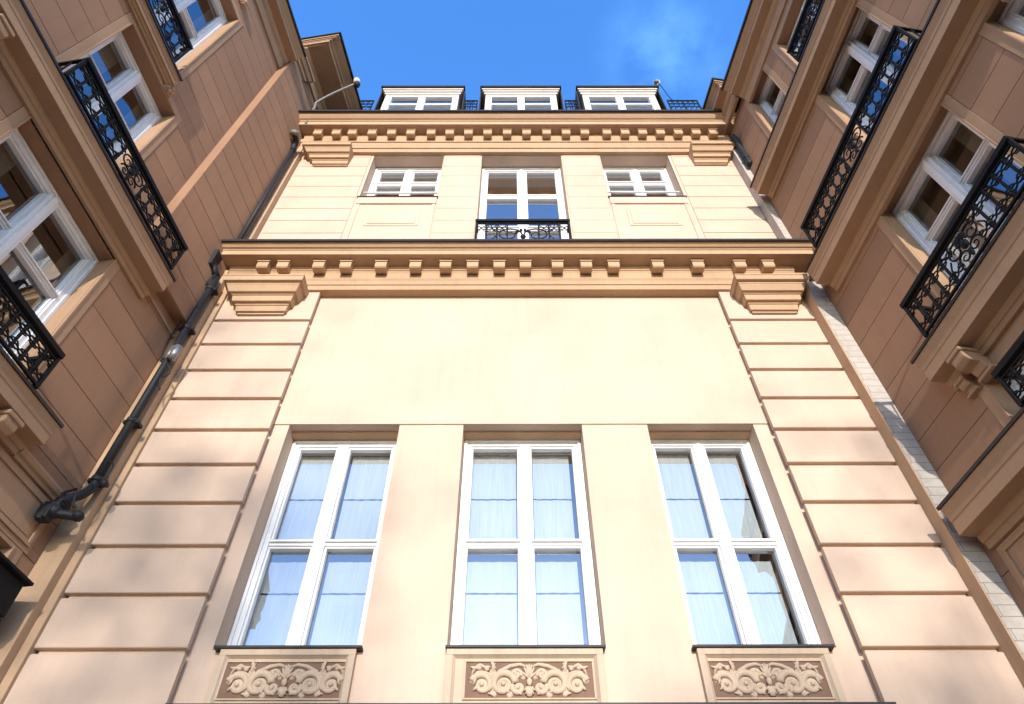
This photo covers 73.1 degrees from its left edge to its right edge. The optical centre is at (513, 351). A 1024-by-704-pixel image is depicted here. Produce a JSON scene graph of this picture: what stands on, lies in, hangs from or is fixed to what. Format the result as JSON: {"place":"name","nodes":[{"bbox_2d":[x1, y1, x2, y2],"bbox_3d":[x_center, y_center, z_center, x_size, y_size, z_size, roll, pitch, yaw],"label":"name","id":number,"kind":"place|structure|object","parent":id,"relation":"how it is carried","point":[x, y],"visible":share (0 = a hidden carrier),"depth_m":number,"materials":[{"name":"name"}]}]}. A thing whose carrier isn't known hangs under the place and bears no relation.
{"place":"outdoors","nodes":[
{"label":"outdoors","id":0,"kind":"place"},
{"bbox_2d":[289,0,749,109],"label":"sky","id":1,"kind":"structure","parent":0,"point":[681,44],"materials":[{"name":"blue"}]},
{"label":"ground","id":2,"kind":"structure","parent":0,"visible":0},
{"bbox_2d":[0,0,362,618],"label":"house","id":3,"kind":"structure","parent":2,"relation":"on","point":[145,145],"depth_m":8.19,"materials":[{"name":"paint"}]},
{"bbox_2d":[0,551,33,620],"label":"wall box","id":4,"kind":"object","parent":3,"relation":"attached to","point":[14,579],"visible":1,"depth_m":5.95,"materials":[{"name":"metal"}]},
{"bbox_2d":[0,129,98,360],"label":"window","id":5,"kind":"structure","parent":3,"relation":"in","point":[53,288],"depth_m":7.38,"materials":[{"name":"white paint"}]},
{"bbox_2d":[62,32,161,160],"bbox_3d":[-5.194,-3.083,8.626,0.237,2.330,1.232,-6,-51,5],"label":"window","id":6,"kind":"structure","parent":3,"relation":"in","point":[104,56],"depth_m":9.21,"materials":[{"name":"white paint"}]},
{"bbox_2d":[34,249,221,523],"bbox_3d":[-4.351,0.152,8.475,0.389,4.868,0.372,0,-50,0],"label":"downpipe","id":7,"kind":"object","parent":3,"relation":"attached to","point":[59,507],"visible":1,"depth_m":7.76,"materials":[{"name":"grey metal"}]},
{"bbox_2d":[154,0,227,64],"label":"window","id":8,"kind":"structure","parent":3,"relation":"in","point":[199,30],"depth_m":11.33,"materials":[{"name":"white paint"}]},
{"bbox_2d":[237,130,298,238],"bbox_3d":[-4.329,-3.019,12.270,0.178,4.083,0.384,0,-50,0],"label":"downpipe","id":9,"kind":"object","parent":3,"relation":"attached to","point":[294,134],"visible":0.98,"depth_m":12.45,"materials":[{"name":"grey metal"}]},
{"bbox_2d":[0,85,1023,703],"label":"house","id":10,"kind":"structure","parent":2,"relation":"on","point":[520,395],"depth_m":8.04,"materials":[{"name":"beige paint"}]},
{"bbox_2d":[227,441,396,644],"bbox_3d":[-2.034,2.045,7.481,1.320,2.780,0.207,0,-50,0],"label":"window","id":11,"kind":"structure","parent":10,"relation":"in","point":[307,527],"depth_m":7.37,"materials":[{"name":"white paint"}]},
{"bbox_2d":[305,77,359,123],"bbox_3d":[-3.878,-5.485,14.985,0.901,2.111,0.172,-8,-51,7],"label":"security lamp","id":12,"kind":"object","parent":10,"relation":"attached to","point":[356,82],"visible":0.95,"depth_m":15.36,"materials":[{"name":"grey metal"}]},
{"bbox_2d":[367,168,441,195],"bbox_3d":[-2.116,-3.176,13.564,1.410,1.810,0.122,0,-50,0],"label":"window","id":13,"kind":"structure","parent":10,"relation":"in","point":[384,179],"depth_m":13.86,"materials":[{"name":"white paint"}]},
{"bbox_2d":[477,168,568,238],"bbox_3d":[0.171,-2.453,12.689,1.600,4.090,0.122,0,-50,0],"label":"window","id":14,"kind":"structure","parent":10,"relation":"in","point":[506,193],"depth_m":13.28,"materials":[{"name":"white paint"}]},
{"bbox_2d":[450,440,600,644],"bbox_3d":[0.116,2.039,7.489,1.420,2.790,0.207,0,-50,0],"label":"window","id":15,"kind":"structure","parent":10,"relation":"in","point":[485,527],"depth_m":7.38,"materials":[{"name":"white paint"}]},
{"bbox_2d":[603,167,675,194],"bbox_3d":[2.454,-3.185,13.575,1.370,1.820,0.122,0,-50,0],"label":"window","id":16,"kind":"structure","parent":10,"relation":"in","point":[649,178],"depth_m":13.85,"materials":[{"name":"white paint"}]},
{"bbox_2d":[653,79,659,85],"bbox_3d":[3.633,-6.787,17.471,0.187,0.290,0.197,0,-50,0],"label":"security lamp","id":17,"kind":"object","parent":10,"relation":"on","point":[656,81],"visible":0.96,"depth_m":17.42,"materials":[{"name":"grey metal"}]},
{"bbox_2d":[650,440,820,643],"bbox_3d":[2.261,2.030,7.500,1.270,2.790,0.206,0,-50,0],"label":"window","id":18,"kind":"structure","parent":10,"relation":"in","point":[759,618],"depth_m":7.38,"materials":[{"name":"white paint"}]},
{"bbox_2d":[702,0,1023,614],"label":"house","id":19,"kind":"structure","parent":2,"relation":"on","point":[882,141],"depth_m":8.17,"materials":[{"name":"paint"}]},
{"bbox_2d":[730,134,752,166],"bbox_3d":[4.457,-3.949,13.503,0.145,1.134,0.266,-32,-57,23],"label":"downpipe","id":20,"kind":"object","parent":19,"relation":"attached to","point":[735,139],"visible":1,"depth_m":13.51,"materials":[{"name":"grey metal"}]},
{"bbox_2d":[758,76,784,122],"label":"window","id":21,"kind":"structure","parent":19,"relation":"in","point":[776,104],"depth_m":13.27,"materials":[{"name":"white paint"}]},
{"bbox_2d":[787,0,817,56],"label":"window","id":22,"kind":"structure","parent":19,"relation":"in","point":[804,32],"depth_m":12.30,"materials":[{"name":"white paint"}]},
{"bbox_2d":[824,9,911,130],"bbox_3d":[5.145,-3.797,9.608,0.236,2.750,1.282,6,-51,-5],"label":"window","id":23,"kind":"structure","parent":19,"relation":"in","point":[847,94],"depth_m":10.26,"materials":[{"name":"white paint"}]},
{"bbox_2d":[892,111,1023,287],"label":"window","id":24,"kind":"structure","parent":19,"relation":"in","point":[927,227],"depth_m":8.11,"materials":[{"name":"white paint"}]},
{"bbox_2d":[997,0,1023,34],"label":"window","id":25,"kind":"structure","parent":19,"relation":"in","point":[1012,16],"depth_m":7.32,"materials":[{"name":"white paint"}]},
{"bbox_2d":[1007,361,1023,398],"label":"window","id":26,"kind":"structure","parent":19,"relation":"in","point":[1015,386],"depth_m":6.73,"materials":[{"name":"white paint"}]}
]}

